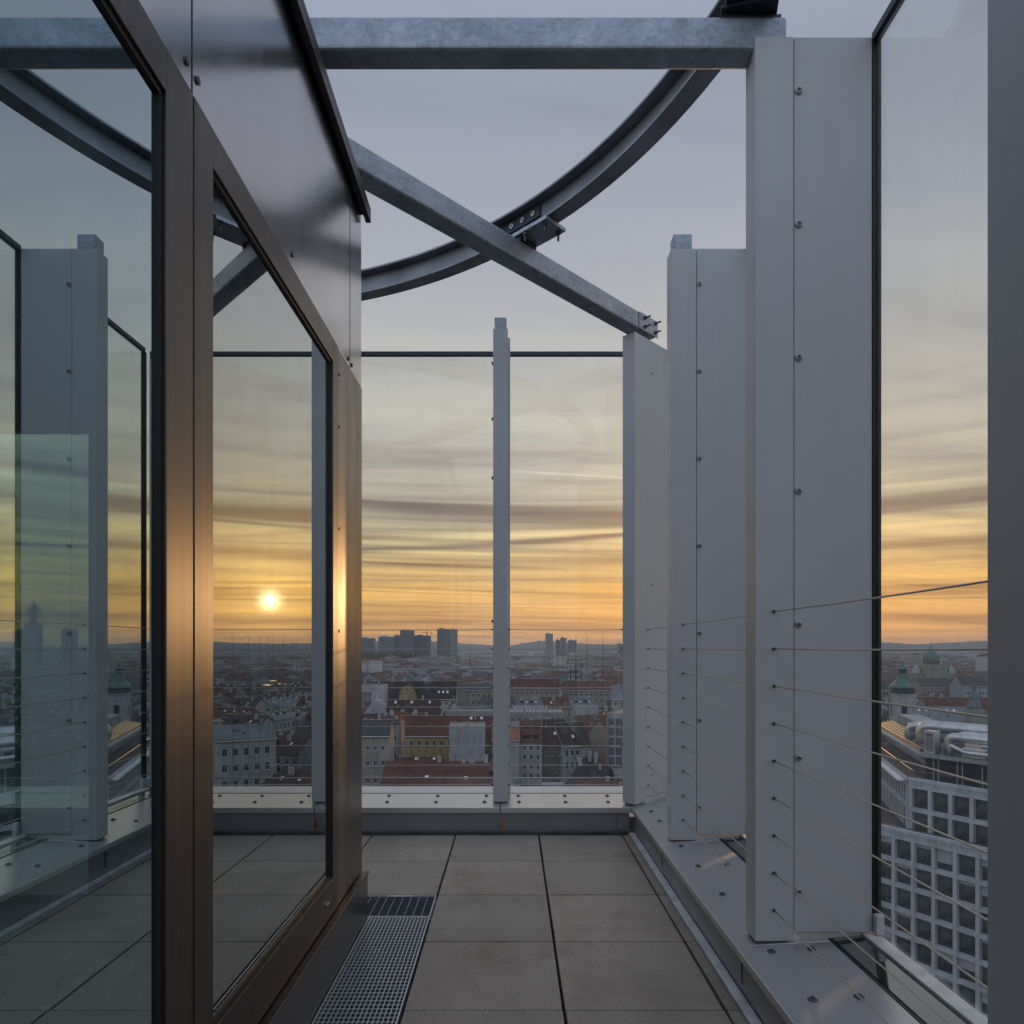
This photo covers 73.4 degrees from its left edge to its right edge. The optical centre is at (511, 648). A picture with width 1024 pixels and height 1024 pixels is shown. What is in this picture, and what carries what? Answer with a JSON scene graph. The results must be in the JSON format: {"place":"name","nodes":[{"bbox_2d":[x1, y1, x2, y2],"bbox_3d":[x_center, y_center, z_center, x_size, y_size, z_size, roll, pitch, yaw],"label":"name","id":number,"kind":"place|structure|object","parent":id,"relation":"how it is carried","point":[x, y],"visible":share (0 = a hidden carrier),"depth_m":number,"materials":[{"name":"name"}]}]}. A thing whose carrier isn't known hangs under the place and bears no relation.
{"place":"outdoors","nodes":[
{"label":"outdoors","id":0,"kind":"place"},
{"bbox_2d":[365,699,387,716],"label":"gable house","id":1,"kind":"structure","parent":0,"point":[378,703],"depth_m":338.00,"materials":[{"name":"grey"}]},
{"bbox_2d":[362,714,394,785],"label":"town house","id":2,"kind":"structure","parent":0,"point":[379,748],"depth_m":212.88,"materials":[{"name":"grey glass"}]},
{"bbox_2d":[371,680,387,703],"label":"town house","id":3,"kind":"structure","parent":0,"point":[379,690],"depth_m":352.00,"materials":[{"name":"grey"}]},
{"bbox_2d":[398,684,417,698],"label":"gable house","id":4,"kind":"structure","parent":0,"point":[410,691],"depth_m":386.00,"materials":[{"name":"yellow"}]},
{"bbox_2d":[387,695,440,714],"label":"town house","id":5,"kind":"structure","parent":0,"point":[406,702],"depth_m":344.14,"materials":[{"name":"stone"}]},
{"bbox_2d":[377,677,457,713],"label":"town house","id":6,"kind":"structure","parent":0,"point":[434,690],"depth_m":395.57,"materials":[{"name":"glass"}]},
{"bbox_2d":[380,754,492,785],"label":"town house","id":7,"kind":"structure","parent":0,"point":[468,768],"depth_m":195.00,"materials":[{"name":"red"}]},
{"bbox_2d":[401,712,492,760],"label":"town house","id":8,"kind":"structure","parent":0,"point":[424,741],"depth_m":288.92,"materials":[{"name":"yellow glass"}]},
{"bbox_2d":[457,681,492,708],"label":"town house","id":9,"kind":"structure","parent":0,"point":[468,698],"depth_m":422.59,"materials":[{"name":"beige glass"}]},
{"bbox_2d":[478,696,516,708],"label":"town house","id":10,"kind":"structure","parent":0,"point":[486,703],"depth_m":386.68,"materials":[{"name":"beige glass"}]},
{"bbox_2d":[519,717,542,783],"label":"town house","id":11,"kind":"structure","parent":0,"point":[530,757],"depth_m":276.00,"materials":[{"name":"grey"}]},
{"bbox_2d":[510,678,559,698],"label":"town house","id":12,"kind":"structure","parent":0,"point":[539,692],"depth_m":429.46,"materials":[{"name":"beige glass"}]},
{"bbox_2d":[510,705,563,721],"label":"hall","id":13,"kind":"structure","parent":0,"point":[521,712],"depth_m":330.00,"materials":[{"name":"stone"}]},
{"bbox_2d":[520,770,563,785],"bbox_3d":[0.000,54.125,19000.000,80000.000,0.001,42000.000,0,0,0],"label":"city ground","id":14,"kind":"structure","parent":0,"point":[545,785],"depth_m":272.47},
{"bbox_2d":[378,636,394,652],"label":"tower block","id":15,"kind":"structure","parent":14,"relation":"on","point":[385,642],"depth_m":3300.00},
{"bbox_2d":[392,715,404,757],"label":"town house","id":16,"kind":"structure","parent":14,"relation":"on","point":[396,720],"depth_m":236.00,"materials":[{"name":"grey"}]},
{"bbox_2d":[400,630,414,655],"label":"tower block","id":17,"kind":"structure","parent":14,"relation":"on","point":[407,639],"depth_m":3300.00,"materials":[{"name":"concrete"}]},
{"bbox_2d":[415,635,430,655],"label":"tower block","id":18,"kind":"structure","parent":14,"relation":"on","point":[420,641],"depth_m":3350.00,"materials":[{"name":"concrete"}]},
{"bbox_2d":[437,628,449,656],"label":"tower block","id":19,"kind":"structure","parent":14,"relation":"on","point":[443,638],"depth_m":3199.40,"materials":[{"name":"concrete"}]},
{"bbox_2d":[449,722,484,760],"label":"town house","id":20,"kind":"structure","parent":14,"relation":"on","point":[466,735],"depth_m":262.20,"materials":[{"name":"grey"}]},
{"bbox_2d":[445,706,492,714],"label":"town house","id":21,"kind":"structure","parent":14,"relation":"on","point":[461,711],"depth_m":318.00,"materials":[{"name":"stone"}]},
{"bbox_2d":[362,651,584,667],"bbox_3d":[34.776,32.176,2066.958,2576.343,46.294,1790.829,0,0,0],"label":"wood","id":22,"kind":"object","parent":14,"relation":"on","point":[376,654],"visible":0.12,"depth_m":2480.53,"materials":[{"name":"plant"}]},
{"bbox_2d":[491,722,519,785],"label":"town house","id":23,"kind":"structure","parent":14,"relation":"on","point":[514,753],"depth_m":272.00,"materials":[{"name":"ceramic"}]},
{"bbox_2d":[542,719,564,781],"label":"town house","id":24,"kind":"structure","parent":14,"relation":"on","point":[552,750],"depth_m":277.92,"materials":[{"name":"grey"}]},
{"bbox_2d":[553,714,591,783],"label":"town house","id":25,"kind":"structure","parent":14,"relation":"on","point":[576,742],"depth_m":279.45,"materials":[{"name":"grey stone"}]},
{"bbox_2d":[362,650,987,713],"bbox_3d":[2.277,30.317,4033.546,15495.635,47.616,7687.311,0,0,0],"label":"distant town","id":26,"kind":"object","parent":14,"relation":"on","point":[967,663],"visible":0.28,"depth_m":1266.64},
{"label":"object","id":27,"kind":"structure","parent":14,"relation":"on","visible":0},
{"bbox_2d":[320,841,565,1023],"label":"terrace bed","id":28,"kind":"object","parent":27,"relation":"on","point":[396,976],"depth_m":2.43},
{"bbox_2d":[0,0,370,1023],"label":"pavilion","id":29,"kind":"structure","parent":28,"relation":"on","point":[184,204],"depth_m":1.29,"materials":[{"name":"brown metal"}]},
{"bbox_2d":[0,0,192,1023],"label":"window frame","id":30,"kind":"structure","parent":29,"relation":"in","point":[96,111],"depth_m":1.06,"materials":[{"name":"brown metal"}]},
{"bbox_2d":[193,97,337,1023],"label":"window frame","id":31,"kind":"structure","parent":29,"relation":"in","point":[265,359],"depth_m":1.72,"materials":[{"name":"brown metal"}]},
{"bbox_2d":[312,917,429,1023],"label":"floor grating","id":32,"kind":"object","parent":28,"relation":"on","point":[397,921],"visible":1,"depth_m":2.40,"materials":[{"name":"silver metal"}]},
{"bbox_2d":[369,900,435,926],"bbox_3d":[-0.608,1.152,3.015,0.525,0.034,0.250,0,0,0],"label":"gutter tray","id":33,"kind":"object","parent":28,"relation":"on","point":[414,926],"visible":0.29,"depth_m":2.89,"materials":[{"name":"grey"}]},
{"bbox_2d":[368,895,435,916],"bbox_3d":[-0.603,1.139,3.015,0.514,0.031,0.246,0,0,0],"label":"floor grating","id":34,"kind":"object","parent":33,"relation":"on","point":[400,905],"visible":0.59,"depth_m":3.03,"materials":[{"name":"silver metal"}]},
{"bbox_2d":[361,835,746,1023],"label":"terrace paving","id":35,"kind":"structure","parent":28,"relation":"on","point":[628,950],"depth_m":2.70,"materials":[{"name":"concrete"}]},
{"bbox_2d":[362,786,666,840],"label":"end parapet","id":36,"kind":"structure","parent":27,"relation":"on","point":[474,810],"depth_m":4.22,"materials":[{"name":"metal"}]},
{"bbox_2d":[492,317,509,805],"bbox_3d":[-0.059,-0.549,4.484,0.104,3.068,0.378,0,0,6],"label":"railing post","id":37,"kind":"object","parent":36,"relation":"on","point":[501,554],"visible":0.97,"depth_m":4.30,"materials":[{"name":"grey"}]},
{"bbox_2d":[510,351,622,778],"bbox_3d":[0.578,-0.546,4.680,1.204,2.949,0.028,0,0,0],"label":"glass screen","id":38,"kind":"object","parent":37,"relation":"attached to","point":[566,353],"visible":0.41,"depth_m":4.67,"materials":[{"name":"grey"}]},
{"bbox_2d":[623,332,666,805],"bbox_3d":[0.930,-0.483,4.461,0.589,2.937,0.092,0,0,-45],"label":"railing post","id":39,"kind":"object","parent":36,"relation":"on","point":[644,484],"visible":0.69,"depth_m":4.29,"materials":[{"name":"grey"}]},
{"bbox_2d":[348,138,660,339],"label":"roof beam","id":40,"kind":"structure","parent":39,"relation":"on","point":[394,185],"depth_m":3.37,"materials":[{"name":"grey"}]},
{"bbox_2d":[512,215,565,249],"bbox_3d":[0.091,-2.101,3.540,0.355,0.074,0.150,0,0,44],"label":"bearing plate","id":41,"kind":"object","parent":40,"relation":"on","point":[539,231],"visible":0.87,"depth_m":3.47,"materials":[{"name":"grey"}]},
{"bbox_3d":[-1.279,-0.549,4.485,0.106,3.068,0.370,0,0,0],"label":"railing post","id":42,"kind":"object","parent":36,"relation":"on","visible":0},
{"bbox_2d":[361,351,492,356],"bbox_3d":[-0.643,-0.546,4.680,1.182,2.949,0.028,0,0,0],"label":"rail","id":43,"kind":"object","parent":42,"relation":"attached to","point":[426,353],"visible":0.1,"depth_m":4.67,"materials":[{"name":"grey"}]},
{"bbox_2d":[629,813,634,832],"bbox_3d":[-1.575,2.635,4.870,6.050,2.980,0.360,0,0,0],"label":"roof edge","id":44,"kind":"object","parent":27,"relation":"on","point":[631,823],"depth_m":4.69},
{"bbox_2d":[362,777,622,778],"bbox_3d":[-1.600,0.939,5.000,6.000,0.012,0.012,0,0,0],"label":"rail","id":45,"kind":"object","parent":44,"relation":"on","point":[491,777],"depth_m":5.00,"materials":[{"name":"silver metal"}]},
{"bbox_2d":[629,796,987,1023],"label":"side parapet","id":46,"kind":"structure","parent":27,"relation":"on","point":[702,883],"depth_m":2.16,"materials":[{"name":"metal"}]},
{"bbox_2d":[667,234,745,840],"bbox_3d":[0.989,-0.549,3.484,0.386,3.068,0.096,0,0,0],"label":"railing post","id":47,"kind":"object","parent":46,"relation":"on","point":[706,434],"visible":0.95,"depth_m":3.44,"materials":[{"name":"grey"}]},
{"bbox_2d":[746,37,871,942],"bbox_3d":[0.989,-0.511,2.294,0.386,2.992,0.096,0,0,0],"label":"railing post","id":48,"kind":"object","parent":46,"relation":"on","point":[808,321],"visible":0.98,"depth_m":2.25,"materials":[{"name":"grey"}]},
{"bbox_2d":[310,14,785,68],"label":"roof beam","id":49,"kind":"structure","parent":48,"relation":"on","point":[726,41],"depth_m":2.26,"materials":[{"name":"grey"}]},
{"bbox_2d":[720,0,778,17],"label":"bearing plate","id":50,"kind":"object","parent":49,"relation":"on","point":[750,7],"visible":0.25,"depth_m":2.25,"materials":[{"name":"grey"}]},
{"bbox_2d":[361,0,725,300],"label":"ring beam","id":51,"kind":"structure","parent":50,"relation":"on","point":[646,125],"depth_m":3.25,"materials":[{"name":"metal"}]},
{"bbox_2d":[772,909,887,1023],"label":"guard cable","id":52,"kind":"object","parent":48,"relation":"attached to","point":[844,981],"visible":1,"depth_m":1.82,"materials":[{"name":"silver metal"}]},
{"bbox_2d":[772,871,950,1023],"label":"guard cable","id":53,"kind":"object","parent":48,"relation":"attached to","point":[892,975],"visible":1,"depth_m":1.64,"materials":[{"name":"silver metal"}]},
{"bbox_2d":[772,834,987,989],"bbox_3d":[0.857,0.611,1.701,0.011,0.011,1.096,0,0,0],"label":"guard cable","id":54,"kind":"object","parent":48,"relation":"attached to","point":[925,944],"visible":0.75,"depth_m":1.54,"materials":[{"name":"silver metal"}]},
{"bbox_2d":[772,797,987,921],"bbox_3d":[0.857,0.488,1.701,0.011,0.011,1.096,0,0,0],"label":"guard cable","id":55,"kind":"object","parent":48,"relation":"attached to","point":[934,890],"visible":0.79,"depth_m":1.54,"materials":[{"name":"silver metal"}]},
{"bbox_2d":[772,759,987,853],"bbox_3d":[0.857,0.366,1.701,0.011,0.011,1.096,0,0,0],"label":"guard cable","id":56,"kind":"object","parent":48,"relation":"attached to","point":[925,826],"visible":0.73,"depth_m":1.54,"materials":[{"name":"silver metal"}]},
{"bbox_2d":[772,685,987,717],"bbox_3d":[0.857,0.122,1.701,0.011,0.011,1.096,0,0,0],"label":"guard cable","id":57,"kind":"object","parent":48,"relation":"attached to","point":[932,709],"visible":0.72,"depth_m":1.54,"materials":[{"name":"silver metal"}]},
{"bbox_2d":[772,722,987,785],"bbox_3d":[0.857,0.244,1.701,0.011,0.011,1.096,0,0,0],"label":"guard cable","id":58,"kind":"object","parent":48,"relation":"attached to","point":[943,772],"visible":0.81,"depth_m":1.53,"materials":[{"name":"silver metal"}]},
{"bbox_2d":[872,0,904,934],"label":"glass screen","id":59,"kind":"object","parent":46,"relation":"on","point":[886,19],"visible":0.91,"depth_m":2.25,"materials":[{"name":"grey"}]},
{"bbox_2d":[988,0,1023,1023],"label":"railing post","id":60,"kind":"object","parent":46,"relation":"on","point":[1005,511],"visible":1,"depth_m":1.11,"materials":[{"name":"grey"}]},
{"bbox_2d":[772,647,987,650],"bbox_3d":[0.857,0.000,1.701,0.011,0.011,1.096,0,0,0],"label":"guard cable","id":61,"kind":"object","parent":60,"relation":"attached to","point":[940,649],"visible":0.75,"depth_m":1.51,"materials":[{"name":"silver metal"}]},
{"bbox_2d":[772,580,987,612],"bbox_3d":[0.857,-0.122,1.701,0.011,0.011,1.096,0,0,0],"label":"guard cable","id":62,"kind":"object","parent":60,"relation":"attached to","point":[933,589],"visible":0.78,"depth_m":1.54,"materials":[{"name":"silver metal"}]},
{"bbox_2d":[540,695,572,721],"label":"town house","id":63,"kind":"structure","parent":0,"point":[566,711],"depth_m":396.41,"materials":[{"name":"brown stone"}]},
{"bbox_2d":[564,751,612,785],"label":"town house","id":64,"kind":"structure","parent":0,"point":[601,768],"depth_m":217.10,"materials":[{"name":"stone"}]},
{"bbox_2d":[563,680,622,705],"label":"town house","id":65,"kind":"structure","parent":0,"point":[573,689],"depth_m":437.55,"materials":[{"name":"grey stone"}]},
{"bbox_2d":[584,713,605,763],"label":"town house","id":66,"kind":"structure","parent":0,"point":[596,735],"depth_m":286.86,"materials":[{"name":"grey stone"}]},
{"bbox_2d":[575,773,622,785],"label":"town house","id":67,"kind":"structure","parent":0,"point":[609,781],"depth_m":182.94,"materials":[{"name":"red"}]},
{"bbox_2d":[608,708,622,768],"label":"office block","id":68,"kind":"structure","parent":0,"point":[615,737],"depth_m":245.00,"materials":[{"name":"grey"}]},
{"bbox_2d":[611,682,622,708],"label":"town house","id":69,"kind":"structure","parent":0,"point":[617,697],"depth_m":360.33,"materials":[{"name":"grey stone"}]},
{"bbox_2d":[304,0,987,644],"label":"sky","id":70,"kind":"structure","parent":0,"point":[489,141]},
{"bbox_2d":[375,641,987,651],"bbox_3d":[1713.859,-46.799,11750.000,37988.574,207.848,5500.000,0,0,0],"label":"hills","id":71,"kind":"structure","parent":0,"point":[521,647],"depth_m":10496.82,"materials":[{"name":"grey"}]},
{"bbox_2d":[889,655,915,725],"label":"church tower","id":72,"kind":"structure","parent":0,"point":[902,689],"depth_m":287.09,"materials":[{"name":"white stone"}]},
{"bbox_2d":[906,645,957,679],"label":"domed church","id":73,"kind":"structure","parent":0,"point":[930,668],"depth_m":772.15,"materials":[{"name":"green stone"}]},
{"bbox_2d":[911,674,952,696],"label":"palace","id":74,"kind":"structure","parent":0,"point":[932,685],"depth_m":502.48,"materials":[{"name":"grey stone"}]},
{"bbox_2d":[881,714,987,1017],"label":"office building","id":75,"kind":"structure","parent":0,"point":[953,869],"depth_m":94.47,"materials":[{"name":"grey concrete"}]},
{"bbox_2d":[897,839,910,861],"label":"window","id":76,"kind":"structure","parent":75,"relation":"in","point":[903,847],"depth_m":96.33,"materials":[{"name":"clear glass"}]},
{"bbox_2d":[897,863,910,885],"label":"window","id":77,"kind":"structure","parent":75,"relation":"in","point":[901,878],"depth_m":96.33,"materials":[{"name":"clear glass"}]},
{"bbox_2d":[897,887,910,910],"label":"window","id":78,"kind":"structure","parent":75,"relation":"in","point":[903,896],"depth_m":96.33,"materials":[{"name":"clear glass"}]},
{"bbox_2d":[897,912,910,934],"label":"window","id":79,"kind":"structure","parent":75,"relation":"in","point":[904,920],"depth_m":96.35,"materials":[{"name":"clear glass"}]},
{"bbox_2d":[897,936,910,958],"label":"window","id":80,"kind":"structure","parent":75,"relation":"in","point":[904,945],"depth_m":96.33,"materials":[{"name":"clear glass"}]},
{"bbox_2d":[914,789,927,809],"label":"window","id":81,"kind":"structure","parent":75,"relation":"in","point":[920,796],"depth_m":98.82,"materials":[{"name":"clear glass"}]},
{"bbox_2d":[916,844,930,866],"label":"window","id":82,"kind":"structure","parent":75,"relation":"in","point":[923,853],"depth_m":94.13,"materials":[{"name":"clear glass"}]},
{"bbox_2d":[916,868,930,891],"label":"window","id":83,"kind":"structure","parent":75,"relation":"in","point":[924,876],"depth_m":94.13,"materials":[{"name":"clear glass"}]},
{"bbox_2d":[916,893,930,916],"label":"window","id":84,"kind":"structure","parent":75,"relation":"in","point":[923,903],"depth_m":94.13,"materials":[{"name":"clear glass"}]},
{"bbox_2d":[916,918,930,941],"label":"window","id":85,"kind":"structure","parent":75,"relation":"in","point":[923,928],"depth_m":94.13,"materials":[{"name":"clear glass"}]},
{"bbox_2d":[916,943,930,966],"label":"window","id":86,"kind":"structure","parent":75,"relation":"in","point":[923,953],"depth_m":94.13,"materials":[{"name":"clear glass"}]},
{"bbox_2d":[924,730,939,753],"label":"plant cabinet","id":87,"kind":"object","parent":75,"relation":"on","point":[931,741],"visible":1,"depth_m":99.73,"materials":[{"name":"metal"}]},
{"bbox_2d":[933,792,947,813],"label":"window","id":88,"kind":"structure","parent":75,"relation":"in","point":[940,800],"depth_m":96.55,"materials":[{"name":"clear glass"}]},
{"bbox_2d":[933,816,947,835],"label":"window","id":89,"kind":"structure","parent":75,"relation":"in","point":[940,824],"depth_m":96.55,"materials":[{"name":"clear glass"}]},
{"bbox_2d":[937,849,952,872],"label":"window","id":90,"kind":"structure","parent":75,"relation":"in","point":[944,858],"depth_m":91.68,"materials":[{"name":"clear glass"}]},
{"bbox_2d":[937,874,952,898],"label":"window","id":91,"kind":"structure","parent":75,"relation":"in","point":[944,883],"depth_m":91.68,"materials":[{"name":"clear glass"}]},
{"bbox_2d":[937,899,952,923],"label":"window","id":92,"kind":"structure","parent":75,"relation":"in","point":[944,909],"depth_m":91.68,"materials":[{"name":"black glass"}]},
{"bbox_2d":[937,925,952,949],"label":"window","id":93,"kind":"structure","parent":75,"relation":"in","point":[944,935],"depth_m":91.68,"materials":[{"name":"black glass"}]},
{"bbox_2d":[937,950,952,975],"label":"window","id":94,"kind":"structure","parent":75,"relation":"in","point":[943,965],"depth_m":91.68,"materials":[{"name":"black glass"}]},
{"bbox_2d":[915,720,987,742],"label":"ventilation duct","id":95,"kind":"object","parent":75,"relation":"on","point":[944,727],"visible":0.53,"depth_m":104.24,"materials":[{"name":"metal"}]},
{"bbox_2d":[954,795,968,817],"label":"window","id":96,"kind":"structure","parent":75,"relation":"in","point":[961,804],"depth_m":94.20,"materials":[{"name":"black glass"}]},
{"bbox_2d":[954,820,968,840],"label":"window","id":97,"kind":"structure","parent":75,"relation":"in","point":[961,829],"depth_m":94.20,"materials":[{"name":"black glass"}]},
{"bbox_2d":[943,733,987,754],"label":"ventilation duct","id":98,"kind":"object","parent":75,"relation":"on","point":[951,738],"visible":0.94,"depth_m":97.40,"materials":[{"name":"metal"}]},
{"bbox_2d":[959,854,974,878],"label":"window","id":99,"kind":"structure","parent":75,"relation":"in","point":[966,863],"depth_m":89.36,"materials":[{"name":"black glass"}]},
{"bbox_2d":[959,880,974,904],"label":"window","id":100,"kind":"structure","parent":75,"relation":"in","point":[966,889],"depth_m":89.36,"materials":[{"name":"black glass"}]},
{"bbox_2d":[959,906,974,930],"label":"window","id":101,"kind":"structure","parent":75,"relation":"in","point":[966,918],"depth_m":89.47,"materials":[{"name":"black glass"}]},
{"bbox_2d":[959,932,974,957],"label":"window","id":102,"kind":"structure","parent":75,"relation":"in","point":[966,942],"depth_m":89.36,"materials":[{"name":"black glass"}]},
{"bbox_2d":[959,958,974,983],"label":"window","id":103,"kind":"structure","parent":75,"relation":"in","point":[967,966],"depth_m":89.36,"materials":[{"name":"black glass"}]},
{"bbox_2d":[959,984,974,1007],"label":"window","id":104,"kind":"structure","parent":75,"relation":"in","point":[967,994],"depth_m":89.36,"materials":[{"name":"black glass"}]},
{"bbox_2d":[947,744,987,757],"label":"ventilation duct","id":105,"kind":"object","parent":75,"relation":"on","point":[950,747],"visible":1,"depth_m":95.98,"materials":[{"name":"metal"}]},
{"bbox_2d":[975,799,987,821],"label":"window","id":106,"kind":"structure","parent":75,"relation":"in","point":[981,806],"depth_m":92.06,"materials":[{"name":"black glass"}]},
{"bbox_2d":[975,824,987,844],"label":"window","id":107,"kind":"structure","parent":75,"relation":"in","point":[981,832],"depth_m":92.06,"materials":[{"name":"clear glass"}]},
{"bbox_2d":[916,706,965,722],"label":"town house","id":108,"kind":"structure","parent":0,"point":[943,716],"depth_m":321.88,"materials":[{"name":"metal"}]},
{"bbox_2d":[917,692,987,724],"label":"town house","id":109,"kind":"structure","parent":0,"point":[950,701],"depth_m":372.90,"materials":[{"name":"stone"}]},
{"bbox_2d":[949,675,987,696],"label":"palace","id":110,"kind":"structure","parent":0,"point":[960,685],"depth_m":483.18,"materials":[{"name":"grey stone"}]},
{"bbox_2d":[965,684,983,724],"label":"church tower","id":111,"kind":"structure","parent":0,"point":[973,706],"depth_m":298.33,"materials":[{"name":"stone"}]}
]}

